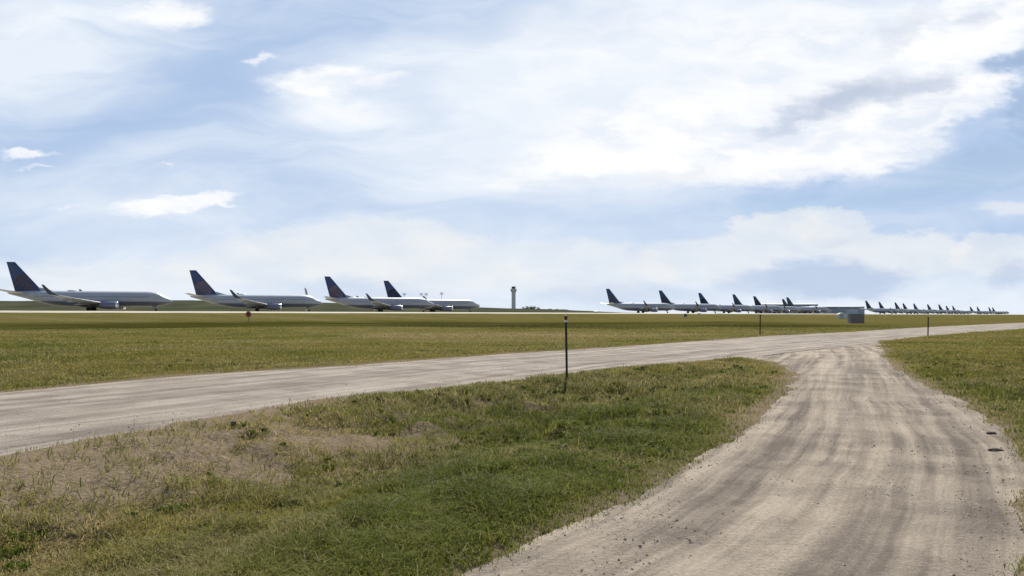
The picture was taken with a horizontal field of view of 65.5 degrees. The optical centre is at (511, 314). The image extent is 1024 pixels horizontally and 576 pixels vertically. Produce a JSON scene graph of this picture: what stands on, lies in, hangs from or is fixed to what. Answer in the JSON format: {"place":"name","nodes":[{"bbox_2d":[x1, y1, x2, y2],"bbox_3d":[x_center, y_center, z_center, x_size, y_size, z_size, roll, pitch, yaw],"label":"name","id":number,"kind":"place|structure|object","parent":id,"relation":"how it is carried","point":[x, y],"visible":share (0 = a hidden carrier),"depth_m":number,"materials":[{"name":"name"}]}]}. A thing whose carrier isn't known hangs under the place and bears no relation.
{"place":"outdoors","nodes":[
{"label":"outdoors","id":0,"kind":"place"},
{"bbox_2d":[0,300,620,312],"bbox_3d":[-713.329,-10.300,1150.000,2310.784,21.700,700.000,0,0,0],"label":"hills","id":1,"kind":"structure","parent":0,"point":[188,305],"depth_m":924.44,"materials":[{"name":"green plant"}]},
{"bbox_2d":[0,312,1023,575],"bbox_3d":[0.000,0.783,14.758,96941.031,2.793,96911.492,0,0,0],"label":"ground","id":2,"kind":"structure","parent":0,"point":[88,470],"depth_m":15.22,"materials":[{"name":"green plant"}]},
{"bbox_2d":[245,311,250,321],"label":"marker sign","id":3,"kind":"object","parent":2,"relation":"on","point":[248,314],"visible":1,"depth_m":171.91,"materials":[{"name":"red metal"}]},
{"bbox_2d":[0,357,1023,575],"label":"pebbles","id":4,"kind":"object","parent":2,"relation":"on","point":[676,519],"visible":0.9,"depth_m":7.84,"materials":[{"name":"grey stone"}]},
{"bbox_2d":[511,286,516,308],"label":"control tower","id":5,"kind":"structure","parent":2,"relation":"on","point":[513,290],"depth_m":2842.77,"materials":[{"name":"concrete"}]},
{"bbox_2d":[564,315,568,379],"bbox_3d":[1.393,0.924,20.370,0.150,1.840,0.088,-1,1,-12],"label":"marker post","id":6,"kind":"object","parent":2,"relation":"on","point":[566,347],"visible":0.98,"depth_m":20.36,"materials":[{"name":"black metal"}]},
{"bbox_2d":[757,304,817,313],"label":"terminal building","id":7,"kind":"structure","parent":2,"relation":"on","point":[801,305],"depth_m":1500.00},
{"bbox_2d":[807,306,864,313],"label":"hangar","id":8,"kind":"structure","parent":2,"relation":"on","point":[846,309],"depth_m":1200.00,"materials":[{"name":"grey metal"}]},
{"bbox_2d":[846,310,856,313],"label":"door","id":9,"kind":"structure","parent":8,"relation":"in","point":[847,311],"depth_m":1199.96,"materials":[{"name":"grey metal"}]},
{"bbox_2d":[837,313,847,318],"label":"equipment shelter","id":10,"kind":"object","parent":2,"relation":"on","point":[842,315],"visible":0.96,"depth_m":398.46,"materials":[{"name":"paint"}]},
{"bbox_2d":[848,314,863,322],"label":"equipment cabinet","id":11,"kind":"object","parent":2,"relation":"on","point":[855,318],"visible":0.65,"depth_m":159.22,"materials":[{"name":"grey metal"}]},
{"bbox_2d":[0,323,1023,456],"bbox_3d":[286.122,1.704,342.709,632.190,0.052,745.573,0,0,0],"label":"gravel road","id":12,"kind":"structure","parent":0,"point":[117,405],"depth_m":19.66,"materials":[{"name":"beige gravel"}]},
{"bbox_2d":[0,343,1023,575],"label":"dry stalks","id":13,"kind":"object","parent":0,"point":[338,455],"visible":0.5,"depth_m":10.06,"materials":[{"name":"plant"}]},
{"bbox_2d":[0,311,1023,314],"bbox_3d":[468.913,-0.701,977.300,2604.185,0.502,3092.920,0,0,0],"label":"taxiway","id":14,"kind":"structure","parent":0,"point":[383,312],"depth_m":239.55,"materials":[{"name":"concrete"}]},
{"bbox_2d":[0,262,171,310],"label":"airliner","id":15,"kind":"object","parent":14,"relation":"on","point":[25,286],"visible":0.97,"depth_m":205.22,"materials":[{"name":"paint"}]},
{"bbox_2d":[185,270,321,311],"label":"airliner","id":16,"kind":"object","parent":14,"relation":"on","point":[205,291],"visible":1,"depth_m":242.96,"materials":[{"name":"white metal"}]},
{"bbox_2d":[322,276,433,311],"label":"airliner","id":17,"kind":"object","parent":14,"relation":"on","point":[339,296],"visible":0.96,"depth_m":281.99,"materials":[{"name":"white metal"}]},
{"bbox_2d":[384,281,479,311],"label":"airliner","id":18,"kind":"object","parent":14,"relation":"on","point":[439,304],"visible":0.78,"depth_m":319.52,"materials":[{"name":"white metal"}]},
{"bbox_2d":[603,289,673,312],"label":"airliner","id":19,"kind":"object","parent":14,"relation":"on","point":[637,307],"visible":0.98,"depth_m":414.06,"materials":[{"name":"white metal"}]},
{"bbox_2d":[659,290,721,312],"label":"airliner","id":20,"kind":"object","parent":14,"relation":"on","point":[693,308],"visible":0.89,"depth_m":443.57,"materials":[{"name":"white metal"}]},
{"bbox_2d":[698,293,753,312],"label":"airliner","id":21,"kind":"object","parent":14,"relation":"on","point":[732,308],"visible":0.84,"depth_m":493.13,"materials":[{"name":"white metal"}]},
{"bbox_2d":[732,294,783,312],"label":"airliner","id":22,"kind":"object","parent":14,"relation":"on","point":[765,308],"visible":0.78,"depth_m":527.27,"materials":[{"name":"white metal"}]},
{"bbox_2d":[753,296,799,313],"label":"airliner","id":23,"kind":"object","parent":14,"relation":"on","point":[788,309],"visible":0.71,"depth_m":577.10,"materials":[{"name":"white metal"}]},
{"bbox_2d":[782,299,817,313],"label":"airliner","id":24,"kind":"object","parent":14,"relation":"on","point":[784,302],"visible":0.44,"depth_m":680.75,"materials":[{"name":"white metal"}]},
{"bbox_2d":[786,297,829,313],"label":"airliner","id":25,"kind":"object","parent":14,"relation":"on","point":[810,310],"visible":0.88,"depth_m":614.59,"materials":[{"name":"white metal"}]},
{"bbox_2d":[861,301,898,313],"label":"airliner","id":26,"kind":"object","parent":14,"relation":"on","point":[882,310],"visible":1,"depth_m":760.52,"materials":[{"name":"white metal"}]},
{"bbox_2d":[879,302,909,313],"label":"airliner","id":27,"kind":"object","parent":14,"relation":"on","point":[901,310],"visible":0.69,"depth_m":835.07,"materials":[{"name":"white metal"}]},
{"bbox_2d":[894,302,923,313],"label":"airliner","id":28,"kind":"object","parent":14,"relation":"on","point":[916,311],"visible":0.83,"depth_m":868.53,"materials":[{"name":"white metal"}]},
{"bbox_2d":[902,303,929,313],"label":"airliner","id":29,"kind":"object","parent":14,"relation":"on","point":[924,312],"visible":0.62,"depth_m":931.40,"materials":[{"name":"white metal"}]},
{"bbox_2d":[913,304,939,313],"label":"airliner","id":30,"kind":"object","parent":14,"relation":"on","point":[931,311],"visible":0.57,"depth_m":951.77,"materials":[{"name":"white metal"}]},
{"bbox_2d":[924,304,951,313],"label":"airliner","id":31,"kind":"object","parent":14,"relation":"on","point":[946,311],"visible":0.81,"depth_m":1013.42,"materials":[{"name":"white metal"}]},
{"bbox_2d":[938,304,961,313],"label":"airliner","id":32,"kind":"object","parent":14,"relation":"on","point":[957,311],"visible":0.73,"depth_m":1032.97,"materials":[{"name":"white metal"}]},
{"bbox_2d":[970,307,988,313],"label":"airliner","id":33,"kind":"object","parent":14,"relation":"on","point":[981,312],"visible":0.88,"depth_m":1282.60,"materials":[{"name":"white metal"}]},
{"bbox_2d":[988,307,1005,313],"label":"airliner","id":34,"kind":"object","parent":14,"relation":"on","point":[1000,312],"visible":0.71,"depth_m":1403.55,"materials":[{"name":"white metal"}]},
{"bbox_2d":[0,0,1023,313],"label":"sky","id":35,"kind":"structure","parent":0,"point":[564,153],"materials":[{"name":"blue"}]},
{"bbox_2d":[461,337,1023,575],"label":"dirt track","id":36,"kind":"structure","parent":0,"point":[855,523],"depth_m":7.32,"materials":[{"name":"beige soil"}]},
{"bbox_2d":[987,448,1003,450],"bbox_3d":[6.078,1.698,10.021,0.192,0.048,0.131,0,0,0],"label":"dirt clod","id":37,"kind":"object","parent":36,"relation":"on","point":[994,449],"visible":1,"depth_m":9.99,"materials":[{"name":"stone"}]}
]}

